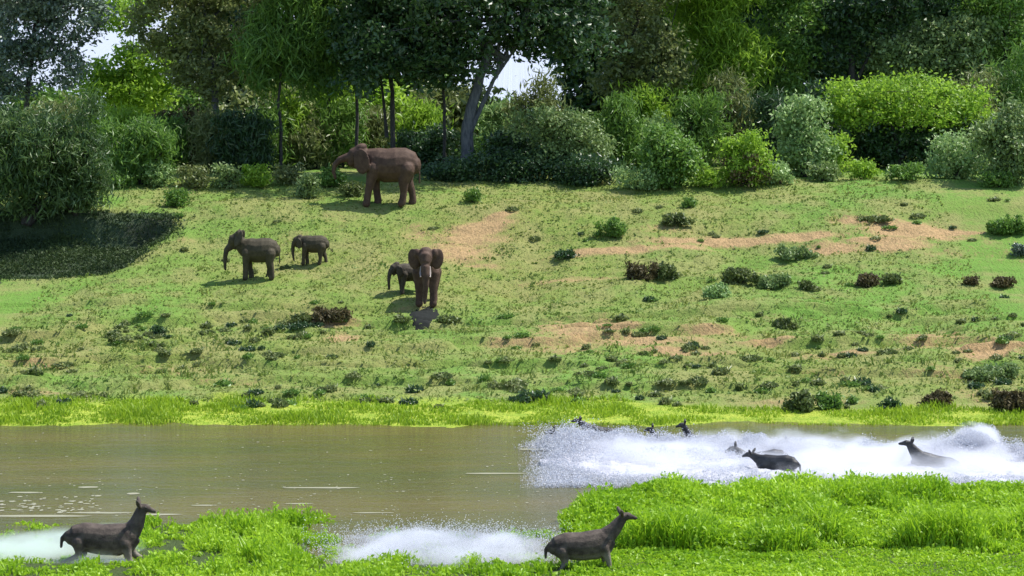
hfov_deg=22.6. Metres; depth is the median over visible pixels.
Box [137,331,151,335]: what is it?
weed clump
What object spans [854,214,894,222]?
slope bush
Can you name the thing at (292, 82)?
woodland tree
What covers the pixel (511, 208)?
weed clump
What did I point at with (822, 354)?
weed clump
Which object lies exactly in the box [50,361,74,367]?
weed clump
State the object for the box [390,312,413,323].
slope bush
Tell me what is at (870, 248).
weed clump
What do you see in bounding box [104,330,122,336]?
weed clump
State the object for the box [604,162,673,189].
silvery bush
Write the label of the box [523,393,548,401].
weed clump
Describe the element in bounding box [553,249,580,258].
slope bush
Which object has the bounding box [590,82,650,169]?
ragged shrub
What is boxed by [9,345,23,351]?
weed clump
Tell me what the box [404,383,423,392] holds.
weed clump
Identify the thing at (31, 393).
weed clump
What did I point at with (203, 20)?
broadleaf tree
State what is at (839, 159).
narrow bush
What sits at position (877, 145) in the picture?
thicket shrub
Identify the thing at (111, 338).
weed clump
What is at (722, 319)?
weed clump
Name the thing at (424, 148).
thicket shrub
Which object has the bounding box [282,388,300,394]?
weed clump
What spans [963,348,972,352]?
weed clump
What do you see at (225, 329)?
weed clump
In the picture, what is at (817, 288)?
weed clump
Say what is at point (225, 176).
bush
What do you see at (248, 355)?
weed clump
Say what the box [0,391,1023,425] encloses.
shore grass
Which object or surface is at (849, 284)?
weed clump
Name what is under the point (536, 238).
weed clump
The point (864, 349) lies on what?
weed clump
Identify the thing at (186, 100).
woodland tree
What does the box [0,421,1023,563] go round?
river water
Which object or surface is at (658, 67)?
woodland tree
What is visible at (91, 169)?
thicket shrub
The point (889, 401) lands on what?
slope bush
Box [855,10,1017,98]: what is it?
broadleaf tree
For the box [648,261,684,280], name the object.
slope bush
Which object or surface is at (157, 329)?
slope bush
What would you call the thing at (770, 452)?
antelope
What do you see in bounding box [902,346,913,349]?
weed clump
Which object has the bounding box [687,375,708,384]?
weed clump
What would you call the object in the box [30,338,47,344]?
weed clump
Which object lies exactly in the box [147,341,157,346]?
weed clump
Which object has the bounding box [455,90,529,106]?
woodland tree
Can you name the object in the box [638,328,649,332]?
weed clump
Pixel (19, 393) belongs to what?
weed clump
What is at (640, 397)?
weed clump
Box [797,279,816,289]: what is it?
slope bush
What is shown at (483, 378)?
weed clump
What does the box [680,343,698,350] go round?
weed clump
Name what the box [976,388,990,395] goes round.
weed clump
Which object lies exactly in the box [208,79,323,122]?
woodland tree
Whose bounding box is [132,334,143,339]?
weed clump
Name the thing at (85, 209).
bush
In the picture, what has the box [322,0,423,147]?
slender tree
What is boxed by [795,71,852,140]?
ragged shrub
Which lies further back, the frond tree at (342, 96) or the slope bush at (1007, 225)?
the frond tree at (342, 96)
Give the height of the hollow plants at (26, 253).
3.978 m
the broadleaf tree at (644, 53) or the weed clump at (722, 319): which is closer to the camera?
the weed clump at (722, 319)
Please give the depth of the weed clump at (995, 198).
142.55 m
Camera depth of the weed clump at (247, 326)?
121.19 m
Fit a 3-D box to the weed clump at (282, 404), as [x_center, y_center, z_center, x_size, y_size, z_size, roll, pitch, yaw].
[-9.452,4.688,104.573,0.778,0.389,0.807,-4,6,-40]
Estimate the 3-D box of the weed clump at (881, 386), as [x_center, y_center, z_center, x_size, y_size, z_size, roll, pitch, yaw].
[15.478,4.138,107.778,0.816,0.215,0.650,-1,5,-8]
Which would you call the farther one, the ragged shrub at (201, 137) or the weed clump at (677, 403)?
the ragged shrub at (201, 137)
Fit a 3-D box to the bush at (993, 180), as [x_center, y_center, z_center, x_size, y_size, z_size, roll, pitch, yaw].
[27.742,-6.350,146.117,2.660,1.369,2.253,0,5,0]
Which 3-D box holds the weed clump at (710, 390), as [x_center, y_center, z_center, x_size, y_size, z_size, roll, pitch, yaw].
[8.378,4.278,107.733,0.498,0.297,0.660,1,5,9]
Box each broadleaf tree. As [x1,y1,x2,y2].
[0,0,118,114]
[63,0,194,124]
[113,0,267,113]
[312,0,632,161]
[580,0,702,166]
[736,0,835,133]
[794,0,956,160]
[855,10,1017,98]
[942,0,1023,104]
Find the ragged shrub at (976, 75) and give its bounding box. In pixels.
[952,62,1011,165]
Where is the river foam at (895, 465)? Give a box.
[540,448,1023,484]
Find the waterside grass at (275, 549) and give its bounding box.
[0,501,628,575]
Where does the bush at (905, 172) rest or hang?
on the ground at (970, 208)
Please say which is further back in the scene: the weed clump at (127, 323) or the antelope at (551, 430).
the weed clump at (127, 323)
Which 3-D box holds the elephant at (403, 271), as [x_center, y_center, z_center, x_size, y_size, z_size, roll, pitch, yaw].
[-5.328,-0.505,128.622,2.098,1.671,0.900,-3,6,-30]
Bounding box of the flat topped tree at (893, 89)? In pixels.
[814,65,1002,165]
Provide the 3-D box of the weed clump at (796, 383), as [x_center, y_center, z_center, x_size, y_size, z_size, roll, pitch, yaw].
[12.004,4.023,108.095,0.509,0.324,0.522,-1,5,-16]
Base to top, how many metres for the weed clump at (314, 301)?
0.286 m
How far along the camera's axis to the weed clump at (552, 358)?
113.03 m
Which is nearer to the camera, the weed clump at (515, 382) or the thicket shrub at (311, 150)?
the weed clump at (515, 382)
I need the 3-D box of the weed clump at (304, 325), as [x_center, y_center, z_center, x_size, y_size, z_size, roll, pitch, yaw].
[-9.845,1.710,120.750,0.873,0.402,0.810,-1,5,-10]
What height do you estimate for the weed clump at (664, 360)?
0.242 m
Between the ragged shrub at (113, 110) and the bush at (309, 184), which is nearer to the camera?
the bush at (309, 184)
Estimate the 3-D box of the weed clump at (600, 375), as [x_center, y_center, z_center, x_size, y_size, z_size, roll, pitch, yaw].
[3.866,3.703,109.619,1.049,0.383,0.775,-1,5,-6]
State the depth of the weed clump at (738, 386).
108.14 m
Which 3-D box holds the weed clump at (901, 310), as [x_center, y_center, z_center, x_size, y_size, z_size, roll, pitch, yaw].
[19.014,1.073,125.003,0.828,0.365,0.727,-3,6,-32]
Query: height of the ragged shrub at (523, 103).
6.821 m
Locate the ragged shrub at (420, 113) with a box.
[395,93,457,150]
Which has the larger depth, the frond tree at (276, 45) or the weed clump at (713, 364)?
the frond tree at (276, 45)
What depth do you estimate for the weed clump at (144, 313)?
123.05 m
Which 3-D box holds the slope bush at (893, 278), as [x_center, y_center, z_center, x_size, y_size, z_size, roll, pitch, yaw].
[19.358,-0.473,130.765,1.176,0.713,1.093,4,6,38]
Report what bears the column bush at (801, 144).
on the ground at (970, 208)
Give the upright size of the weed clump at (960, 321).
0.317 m
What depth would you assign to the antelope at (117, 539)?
72.94 m
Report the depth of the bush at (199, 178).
146.84 m
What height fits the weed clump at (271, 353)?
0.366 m
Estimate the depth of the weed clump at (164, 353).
114.84 m
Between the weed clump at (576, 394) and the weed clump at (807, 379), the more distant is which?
the weed clump at (807, 379)
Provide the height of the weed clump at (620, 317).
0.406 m
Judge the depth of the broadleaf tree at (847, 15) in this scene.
166.40 m
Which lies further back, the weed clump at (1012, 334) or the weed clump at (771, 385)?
the weed clump at (1012, 334)
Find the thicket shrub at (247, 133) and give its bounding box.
[202,101,283,172]
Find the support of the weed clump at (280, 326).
on the ground at (970, 208)
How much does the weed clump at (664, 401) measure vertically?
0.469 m
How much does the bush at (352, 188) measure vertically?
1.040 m
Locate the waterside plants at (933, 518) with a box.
[556,468,1023,575]
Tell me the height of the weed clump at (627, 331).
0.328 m
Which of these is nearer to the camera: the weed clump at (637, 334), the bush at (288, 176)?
the weed clump at (637, 334)
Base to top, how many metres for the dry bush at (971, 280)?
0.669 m
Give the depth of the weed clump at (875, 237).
136.70 m
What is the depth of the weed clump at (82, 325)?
120.22 m
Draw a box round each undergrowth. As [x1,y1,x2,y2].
[414,147,495,182]
[464,140,559,183]
[536,148,632,184]
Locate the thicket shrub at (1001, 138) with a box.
[966,96,1023,184]
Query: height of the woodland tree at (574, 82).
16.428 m
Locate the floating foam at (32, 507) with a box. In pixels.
[0,436,896,516]
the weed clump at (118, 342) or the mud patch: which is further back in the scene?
the mud patch
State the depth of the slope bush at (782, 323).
122.31 m
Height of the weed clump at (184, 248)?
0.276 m
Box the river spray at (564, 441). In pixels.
[515,416,1023,487]
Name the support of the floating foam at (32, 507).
on the river water
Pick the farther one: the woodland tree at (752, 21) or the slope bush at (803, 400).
the woodland tree at (752, 21)
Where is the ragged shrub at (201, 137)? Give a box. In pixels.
[179,100,236,172]
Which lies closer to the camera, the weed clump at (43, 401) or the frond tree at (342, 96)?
the weed clump at (43, 401)
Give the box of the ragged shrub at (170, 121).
[142,101,195,168]
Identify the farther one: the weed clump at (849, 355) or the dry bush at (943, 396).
the weed clump at (849, 355)
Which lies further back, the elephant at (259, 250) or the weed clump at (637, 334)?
the elephant at (259, 250)
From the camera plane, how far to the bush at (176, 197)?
142.76 m
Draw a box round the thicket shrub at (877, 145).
[827,111,990,168]
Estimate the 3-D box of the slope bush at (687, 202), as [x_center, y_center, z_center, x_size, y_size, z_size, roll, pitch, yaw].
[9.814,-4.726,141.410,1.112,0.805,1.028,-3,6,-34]
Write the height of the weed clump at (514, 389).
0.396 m
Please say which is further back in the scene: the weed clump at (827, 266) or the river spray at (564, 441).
the weed clump at (827, 266)
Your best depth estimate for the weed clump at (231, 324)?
122.72 m
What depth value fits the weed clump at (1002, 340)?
116.13 m
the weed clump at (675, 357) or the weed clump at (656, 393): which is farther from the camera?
the weed clump at (675, 357)
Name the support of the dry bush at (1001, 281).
on the ground at (970, 208)
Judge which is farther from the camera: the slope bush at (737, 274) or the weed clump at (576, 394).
the slope bush at (737, 274)
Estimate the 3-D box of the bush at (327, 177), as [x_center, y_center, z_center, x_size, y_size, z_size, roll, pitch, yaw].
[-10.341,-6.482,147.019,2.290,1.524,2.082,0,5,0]
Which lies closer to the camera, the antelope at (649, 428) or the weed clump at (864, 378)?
the antelope at (649, 428)
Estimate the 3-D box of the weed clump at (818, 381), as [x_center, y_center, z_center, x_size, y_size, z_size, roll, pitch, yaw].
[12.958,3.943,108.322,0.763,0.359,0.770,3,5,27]
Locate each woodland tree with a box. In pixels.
[0,20,42,124]
[7,79,105,136]
[87,63,223,118]
[166,0,266,110]
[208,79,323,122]
[246,14,314,104]
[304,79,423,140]
[375,9,470,100]
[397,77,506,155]
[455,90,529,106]
[530,0,649,130]
[607,0,733,135]
[732,2,758,137]
[736,0,844,97]
[805,2,934,141]
[918,0,957,131]
[924,0,1002,140]
[988,1,1023,92]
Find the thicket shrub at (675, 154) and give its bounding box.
[623,120,714,188]
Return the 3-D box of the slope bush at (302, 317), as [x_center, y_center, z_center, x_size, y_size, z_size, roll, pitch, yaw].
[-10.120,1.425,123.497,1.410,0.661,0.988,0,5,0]
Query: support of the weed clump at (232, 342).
on the ground at (970, 208)
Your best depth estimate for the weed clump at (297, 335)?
118.57 m
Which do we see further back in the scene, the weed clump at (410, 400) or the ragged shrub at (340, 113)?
the ragged shrub at (340, 113)
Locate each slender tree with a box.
[320,0,392,145]
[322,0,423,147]
[393,2,482,163]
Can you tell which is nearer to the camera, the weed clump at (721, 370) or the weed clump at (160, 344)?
the weed clump at (721, 370)
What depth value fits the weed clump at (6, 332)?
119.55 m
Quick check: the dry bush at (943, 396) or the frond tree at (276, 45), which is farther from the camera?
the frond tree at (276, 45)
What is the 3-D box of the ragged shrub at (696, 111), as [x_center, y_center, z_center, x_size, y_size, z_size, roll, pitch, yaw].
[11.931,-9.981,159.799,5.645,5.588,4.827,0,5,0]
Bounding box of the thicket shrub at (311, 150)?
[283,115,353,169]
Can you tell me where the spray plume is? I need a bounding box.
[945,426,1008,458]
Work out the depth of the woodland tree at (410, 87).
185.82 m
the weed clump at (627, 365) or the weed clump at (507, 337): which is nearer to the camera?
the weed clump at (627, 365)
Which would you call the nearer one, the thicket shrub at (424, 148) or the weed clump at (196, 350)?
the weed clump at (196, 350)
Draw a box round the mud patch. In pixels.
[409,305,438,329]
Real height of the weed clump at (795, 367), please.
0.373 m
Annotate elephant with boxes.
[223,229,280,280]
[291,235,332,265]
[332,143,420,207]
[387,262,413,294]
[408,247,443,307]
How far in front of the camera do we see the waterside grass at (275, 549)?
72.23 m
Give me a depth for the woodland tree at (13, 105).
179.03 m
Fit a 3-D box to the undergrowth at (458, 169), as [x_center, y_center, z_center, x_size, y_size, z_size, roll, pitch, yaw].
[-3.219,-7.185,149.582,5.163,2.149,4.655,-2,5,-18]
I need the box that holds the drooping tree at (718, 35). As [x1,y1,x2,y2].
[658,0,787,160]
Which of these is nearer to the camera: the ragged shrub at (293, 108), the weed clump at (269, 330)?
the weed clump at (269, 330)
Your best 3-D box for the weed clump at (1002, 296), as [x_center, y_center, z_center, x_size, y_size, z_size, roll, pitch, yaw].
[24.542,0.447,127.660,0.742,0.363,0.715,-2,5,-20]
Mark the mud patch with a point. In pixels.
(425, 316)
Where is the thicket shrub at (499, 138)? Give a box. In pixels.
[476,126,542,175]
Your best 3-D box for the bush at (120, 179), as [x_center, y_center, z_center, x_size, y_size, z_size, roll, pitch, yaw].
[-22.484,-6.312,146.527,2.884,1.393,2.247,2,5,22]
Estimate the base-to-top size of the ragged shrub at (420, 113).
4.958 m
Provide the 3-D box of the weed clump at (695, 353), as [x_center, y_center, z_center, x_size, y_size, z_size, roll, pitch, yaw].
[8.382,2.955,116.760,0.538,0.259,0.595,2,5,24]
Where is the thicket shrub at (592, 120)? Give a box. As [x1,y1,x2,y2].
[570,108,607,159]
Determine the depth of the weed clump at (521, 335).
118.50 m
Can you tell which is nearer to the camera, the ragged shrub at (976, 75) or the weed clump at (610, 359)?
the weed clump at (610, 359)
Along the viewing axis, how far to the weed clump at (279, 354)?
114.29 m
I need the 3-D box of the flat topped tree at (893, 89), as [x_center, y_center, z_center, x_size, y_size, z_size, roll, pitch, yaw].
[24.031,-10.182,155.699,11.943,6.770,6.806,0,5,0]
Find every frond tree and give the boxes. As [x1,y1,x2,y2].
[201,0,349,168]
[291,0,354,164]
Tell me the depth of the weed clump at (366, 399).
105.68 m
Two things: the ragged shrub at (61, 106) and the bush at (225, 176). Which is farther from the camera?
the ragged shrub at (61, 106)
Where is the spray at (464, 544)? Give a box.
[301,512,572,573]
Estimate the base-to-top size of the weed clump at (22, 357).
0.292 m
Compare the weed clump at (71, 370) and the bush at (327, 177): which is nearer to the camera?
the weed clump at (71, 370)
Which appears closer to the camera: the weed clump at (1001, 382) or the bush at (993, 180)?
the weed clump at (1001, 382)
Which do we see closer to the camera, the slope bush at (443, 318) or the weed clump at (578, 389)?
the weed clump at (578, 389)
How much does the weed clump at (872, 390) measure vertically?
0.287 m
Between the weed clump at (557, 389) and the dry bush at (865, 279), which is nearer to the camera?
the weed clump at (557, 389)
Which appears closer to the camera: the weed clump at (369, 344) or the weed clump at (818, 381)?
the weed clump at (818, 381)
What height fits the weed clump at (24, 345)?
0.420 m
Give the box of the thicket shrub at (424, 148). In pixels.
[383,118,460,170]
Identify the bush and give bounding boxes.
[68,194,95,212]
[101,166,137,187]
[134,159,176,186]
[149,324,168,336]
[159,185,194,206]
[173,162,215,188]
[209,161,246,188]
[236,161,274,186]
[269,162,310,184]
[286,169,322,197]
[287,311,314,323]
[311,305,353,322]
[317,162,351,186]
[335,180,365,196]
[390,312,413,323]
[436,313,460,322]
[462,186,485,201]
[508,388,556,403]
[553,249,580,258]
[568,168,604,186]
[592,216,629,237]
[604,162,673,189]
[624,259,659,280]
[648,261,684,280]
[659,211,695,225]
[680,196,697,207]
[690,163,730,187]
[700,281,734,298]
[712,121,781,186]
[717,266,759,282]
[754,272,792,288]
[759,159,797,184]
[760,84,847,176]
[771,316,800,328]
[773,243,819,260]
[778,388,818,411]
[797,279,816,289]
[804,158,843,181]
[815,390,844,409]
[819,127,856,174]
[843,157,888,178]
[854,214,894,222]
[854,271,880,286]
[876,396,902,409]
[880,272,902,284]
[882,161,925,180]
[916,387,953,407]
[921,128,989,179]
[959,275,980,285]
[960,361,1020,381]
[977,165,1023,187]
[985,214,1023,234]
[987,386,1023,411]
[988,275,1016,287]
[1009,242,1023,256]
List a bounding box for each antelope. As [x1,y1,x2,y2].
[60,496,155,562]
[544,506,636,569]
[546,425,556,433]
[571,416,615,434]
[644,423,680,445]
[675,419,718,440]
[725,441,787,459]
[742,448,800,470]
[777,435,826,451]
[898,436,962,467]
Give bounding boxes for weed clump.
[0,386,7,393]
[1,328,18,335]
[9,326,21,329]
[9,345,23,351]
[9,389,29,396]
[10,329,20,334]
[16,353,31,359]
[19,341,31,349]
[22,384,34,390]
[26,365,43,374]
[26,390,44,396]
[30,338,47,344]
[30,346,46,351]
[31,398,50,407]
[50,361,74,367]
[56,397,71,402]
[66,368,77,372]
[66,390,95,397]
[75,323,89,328]
[98,391,106,396]
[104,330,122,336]
[106,335,117,341]
[112,340,123,343]
[113,323,128,328]
[117,335,137,340]
[120,319,130,325]
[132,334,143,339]
[135,310,155,315]
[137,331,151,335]
[147,333,164,338]
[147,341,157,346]
[152,349,171,355]
[153,346,166,351]
[156,342,167,346]
[159,312,170,316]
[171,211,185,216]
[180,247,188,250]
[189,347,203,353]
[189,399,198,404]
[193,360,202,366]
[197,329,215,333]
[199,321,213,327]
[213,378,232,386]
[218,326,232,331]
[225,321,237,325]
[227,340,241,344]
[232,403,253,409]
[236,345,255,351]
[239,318,248,322]
[241,399,262,407]
[242,352,255,358]
[243,324,252,328]
[247,388,264,394]
[248,317,257,323]
[248,337,259,341]
[261,327,275,333]
[261,350,275,356]
[264,356,277,359]
[267,397,280,402]
[271,399,288,407]
[272,323,286,329]
[274,352,285,356]
[276,320,290,324]
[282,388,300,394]
[286,323,302,329]
[286,398,296,404]
[292,332,305,339]
[295,320,309,328]
[300,333,313,338]
[309,299,320,304]
[310,321,325,327]
[312,389,326,394]
[319,383,338,391]
[345,370,362,377]
[356,396,373,402]
[357,393,380,398]
[363,324,373,328]
[365,339,375,346]
[373,396,394,403]
[398,395,418,405]
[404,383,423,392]
[430,371,454,378]
[445,378,456,384]
[478,373,492,381]
[487,380,501,388]
[494,356,514,361]
[496,313,517,318]
[502,335,513,338]
[502,376,531,386]
[505,206,519,210]
[507,384,529,392]
[510,345,522,349]
[512,331,537,337]
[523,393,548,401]
[530,235,540,240]
[547,354,560,360]
[551,387,565,391]
[566,387,585,393]
[567,391,583,396]
[568,396,585,403]
[574,369,600,376]
[579,363,588,366]
[581,343,590,349]
[591,370,609,378]
[596,366,608,368]
[601,355,618,361]
[603,328,614,331]
[604,376,619,384]
[611,388,620,392]
[612,313,629,320]
[615,358,633,363]
[620,361,640,367]
[622,327,630,333]
[632,207,642,212]
[632,331,646,336]
[634,394,644,399]
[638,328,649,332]
[642,294,657,300]
[647,325,661,330]
[648,390,664,396]
[653,395,672,404]
[655,379,671,384]
[656,335,666,339]
[658,358,669,363]
[658,377,677,385]
[668,355,682,358]
[671,401,682,405]
[678,379,687,383]
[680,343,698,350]
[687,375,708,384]
[689,350,701,354]
[705,387,715,392]
[708,361,717,366]
[710,364,732,374]
[716,316,730,322]
[733,382,744,389]
[739,354,762,360]
[752,311,763,316]
[753,387,769,392]
[757,229,768,232]
[760,382,780,387]
[785,363,803,371]
[788,352,800,356]
[792,380,798,386]
[800,376,812,382]
[807,285,823,290]
[808,334,824,341]
[810,377,826,385]
[817,351,825,356]
[822,263,832,267]
[830,329,845,336]
[835,374,852,382]
[836,351,847,357]
[837,379,867,386]
[844,282,855,285]
[845,351,858,357]
[846,395,858,403]
[851,375,872,384]
[854,330,866,333]
[857,346,868,351]
[866,243,876,250]
[869,236,881,239]
[869,384,888,388]
[869,386,880,392]
[876,348,897,354]
[881,225,901,228]
[896,306,907,313]
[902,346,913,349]
[909,213,925,217]
[911,219,921,223]
[953,358,962,362]
[954,318,966,323]
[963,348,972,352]
[966,379,988,388]
[969,315,979,321]
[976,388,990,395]
[981,390,992,399]
[987,196,1001,200]
[988,353,1003,359]
[992,377,1012,384]
[995,336,1009,343]
[996,334,1012,340]
[999,294,1008,297]
[1002,331,1022,337]
[1008,312,1017,316]
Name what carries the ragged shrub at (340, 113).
on the ground at (970, 208)
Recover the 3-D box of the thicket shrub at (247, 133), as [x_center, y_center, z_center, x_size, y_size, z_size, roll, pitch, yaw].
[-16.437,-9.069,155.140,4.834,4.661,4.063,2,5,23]
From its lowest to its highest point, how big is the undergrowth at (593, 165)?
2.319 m
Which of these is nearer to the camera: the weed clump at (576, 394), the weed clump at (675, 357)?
the weed clump at (576, 394)
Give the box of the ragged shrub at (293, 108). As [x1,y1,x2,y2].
[264,82,327,167]
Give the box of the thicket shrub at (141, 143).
[90,113,186,184]
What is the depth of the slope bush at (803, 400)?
103.75 m
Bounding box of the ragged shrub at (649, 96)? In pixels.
[609,76,677,167]
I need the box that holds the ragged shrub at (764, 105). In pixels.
[739,87,794,163]
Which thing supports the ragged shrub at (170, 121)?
on the ground at (970, 208)
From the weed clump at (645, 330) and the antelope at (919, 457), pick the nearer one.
the antelope at (919, 457)
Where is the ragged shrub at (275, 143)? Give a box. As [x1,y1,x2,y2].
[243,98,302,170]
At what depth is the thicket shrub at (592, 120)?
159.38 m
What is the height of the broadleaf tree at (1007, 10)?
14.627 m
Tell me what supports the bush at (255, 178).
on the ground at (970, 208)
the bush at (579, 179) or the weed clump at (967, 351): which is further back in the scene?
the bush at (579, 179)
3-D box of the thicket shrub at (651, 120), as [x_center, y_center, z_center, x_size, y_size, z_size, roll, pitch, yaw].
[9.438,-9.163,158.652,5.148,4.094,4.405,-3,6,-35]
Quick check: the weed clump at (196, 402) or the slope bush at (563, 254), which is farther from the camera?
the slope bush at (563, 254)
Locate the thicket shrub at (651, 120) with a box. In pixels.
[633,107,701,169]
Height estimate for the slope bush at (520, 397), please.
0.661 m
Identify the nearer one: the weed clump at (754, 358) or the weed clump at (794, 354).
the weed clump at (754, 358)
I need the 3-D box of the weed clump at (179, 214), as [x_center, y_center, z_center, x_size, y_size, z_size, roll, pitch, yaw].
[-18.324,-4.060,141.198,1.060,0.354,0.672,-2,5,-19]
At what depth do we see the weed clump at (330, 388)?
107.19 m
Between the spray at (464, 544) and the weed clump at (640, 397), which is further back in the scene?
the weed clump at (640, 397)
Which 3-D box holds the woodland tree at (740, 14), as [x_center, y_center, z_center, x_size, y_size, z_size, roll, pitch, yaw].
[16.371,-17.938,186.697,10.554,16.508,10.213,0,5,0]
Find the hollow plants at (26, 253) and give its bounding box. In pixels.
[0,208,195,284]
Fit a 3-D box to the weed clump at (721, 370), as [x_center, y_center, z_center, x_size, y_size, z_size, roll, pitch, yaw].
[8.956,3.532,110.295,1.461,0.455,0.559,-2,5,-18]
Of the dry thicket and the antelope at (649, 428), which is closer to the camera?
the antelope at (649, 428)
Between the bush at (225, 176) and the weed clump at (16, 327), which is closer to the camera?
the weed clump at (16, 327)
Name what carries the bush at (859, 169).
on the ground at (970, 208)
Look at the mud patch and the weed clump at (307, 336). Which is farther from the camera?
the mud patch
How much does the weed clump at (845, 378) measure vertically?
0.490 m
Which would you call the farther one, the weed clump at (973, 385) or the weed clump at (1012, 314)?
the weed clump at (1012, 314)
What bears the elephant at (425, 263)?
on the ground at (970, 208)
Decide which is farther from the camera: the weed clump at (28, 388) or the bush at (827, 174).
the bush at (827, 174)
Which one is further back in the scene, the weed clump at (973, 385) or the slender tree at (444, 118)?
the slender tree at (444, 118)
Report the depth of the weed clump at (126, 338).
117.43 m
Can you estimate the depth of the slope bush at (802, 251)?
134.91 m
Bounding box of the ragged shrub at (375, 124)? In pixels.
[358,101,405,148]
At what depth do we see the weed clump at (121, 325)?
121.77 m
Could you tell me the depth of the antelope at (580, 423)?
98.29 m
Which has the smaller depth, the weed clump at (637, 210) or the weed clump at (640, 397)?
the weed clump at (640, 397)
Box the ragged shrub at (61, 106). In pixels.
[17,89,92,140]
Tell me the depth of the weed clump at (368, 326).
123.22 m
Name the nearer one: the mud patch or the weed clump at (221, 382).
the weed clump at (221, 382)
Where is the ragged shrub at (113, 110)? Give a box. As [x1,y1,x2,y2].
[82,102,154,169]
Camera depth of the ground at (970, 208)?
128.97 m
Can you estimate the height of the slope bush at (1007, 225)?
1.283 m
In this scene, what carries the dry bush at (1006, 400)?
on the ground at (970, 208)
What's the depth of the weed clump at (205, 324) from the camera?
122.27 m
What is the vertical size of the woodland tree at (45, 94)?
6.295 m
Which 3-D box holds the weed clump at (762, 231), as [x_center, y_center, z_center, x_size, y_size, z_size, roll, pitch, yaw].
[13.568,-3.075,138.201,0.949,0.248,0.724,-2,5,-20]
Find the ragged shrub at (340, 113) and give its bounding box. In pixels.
[310,92,378,167]
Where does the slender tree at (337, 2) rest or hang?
on the ground at (970, 208)
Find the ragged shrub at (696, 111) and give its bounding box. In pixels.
[664,83,746,168]
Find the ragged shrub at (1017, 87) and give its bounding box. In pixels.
[970,38,1023,135]
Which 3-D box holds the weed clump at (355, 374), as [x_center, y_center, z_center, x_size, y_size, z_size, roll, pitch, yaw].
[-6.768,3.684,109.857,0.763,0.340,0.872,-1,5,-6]
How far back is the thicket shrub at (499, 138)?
151.79 m
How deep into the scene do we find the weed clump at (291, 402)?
105.18 m
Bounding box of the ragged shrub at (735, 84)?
[697,63,756,165]
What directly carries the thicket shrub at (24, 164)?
on the ground at (970, 208)
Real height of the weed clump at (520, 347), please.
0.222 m
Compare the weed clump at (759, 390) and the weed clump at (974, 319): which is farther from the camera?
the weed clump at (974, 319)
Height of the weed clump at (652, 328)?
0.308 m
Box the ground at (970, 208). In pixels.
[0,0,1023,575]
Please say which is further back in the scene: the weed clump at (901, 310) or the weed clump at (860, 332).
the weed clump at (901, 310)
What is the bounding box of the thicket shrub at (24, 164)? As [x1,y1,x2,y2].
[0,94,88,226]
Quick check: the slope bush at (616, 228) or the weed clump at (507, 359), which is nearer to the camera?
the weed clump at (507, 359)
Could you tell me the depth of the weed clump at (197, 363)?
113.74 m
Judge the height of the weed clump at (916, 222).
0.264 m
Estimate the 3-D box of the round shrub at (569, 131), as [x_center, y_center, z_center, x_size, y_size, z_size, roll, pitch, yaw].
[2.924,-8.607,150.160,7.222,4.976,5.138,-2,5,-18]
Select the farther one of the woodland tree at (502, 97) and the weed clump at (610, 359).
the woodland tree at (502, 97)
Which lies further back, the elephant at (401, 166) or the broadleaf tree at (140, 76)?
the broadleaf tree at (140, 76)
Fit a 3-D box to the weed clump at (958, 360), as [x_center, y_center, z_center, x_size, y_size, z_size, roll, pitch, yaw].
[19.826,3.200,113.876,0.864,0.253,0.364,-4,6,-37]
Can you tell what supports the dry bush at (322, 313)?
on the ground at (970, 208)
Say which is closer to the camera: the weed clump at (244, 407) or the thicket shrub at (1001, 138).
the weed clump at (244, 407)
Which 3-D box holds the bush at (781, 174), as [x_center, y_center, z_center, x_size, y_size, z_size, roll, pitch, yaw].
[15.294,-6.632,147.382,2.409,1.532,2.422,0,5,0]
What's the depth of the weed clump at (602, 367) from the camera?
111.12 m
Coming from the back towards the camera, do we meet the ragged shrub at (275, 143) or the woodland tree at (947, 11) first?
the woodland tree at (947, 11)
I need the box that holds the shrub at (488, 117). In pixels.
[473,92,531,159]
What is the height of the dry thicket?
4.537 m
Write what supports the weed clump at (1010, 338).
on the ground at (970, 208)
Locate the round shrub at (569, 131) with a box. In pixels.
[502,99,622,180]
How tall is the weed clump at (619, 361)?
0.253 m
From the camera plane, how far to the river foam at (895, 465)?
89.34 m
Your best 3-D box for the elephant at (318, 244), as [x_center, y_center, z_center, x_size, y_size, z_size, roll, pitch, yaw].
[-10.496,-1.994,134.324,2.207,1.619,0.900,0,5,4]
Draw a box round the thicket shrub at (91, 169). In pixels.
[36,79,135,215]
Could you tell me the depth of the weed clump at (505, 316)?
123.74 m
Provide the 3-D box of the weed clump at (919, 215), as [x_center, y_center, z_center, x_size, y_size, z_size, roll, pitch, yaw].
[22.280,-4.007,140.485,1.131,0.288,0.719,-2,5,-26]
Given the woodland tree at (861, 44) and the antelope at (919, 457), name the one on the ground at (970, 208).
the woodland tree at (861, 44)
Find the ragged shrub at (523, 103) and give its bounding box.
[493,63,571,146]
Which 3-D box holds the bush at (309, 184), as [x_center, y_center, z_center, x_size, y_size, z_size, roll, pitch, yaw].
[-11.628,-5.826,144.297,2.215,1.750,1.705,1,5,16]
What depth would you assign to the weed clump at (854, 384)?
108.11 m
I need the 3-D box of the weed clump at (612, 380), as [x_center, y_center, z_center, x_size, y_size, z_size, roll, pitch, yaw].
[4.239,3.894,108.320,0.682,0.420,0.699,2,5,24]
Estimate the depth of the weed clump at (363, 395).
106.44 m
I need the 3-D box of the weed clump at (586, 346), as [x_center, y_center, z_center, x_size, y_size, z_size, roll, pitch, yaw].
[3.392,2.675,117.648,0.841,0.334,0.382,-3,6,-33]

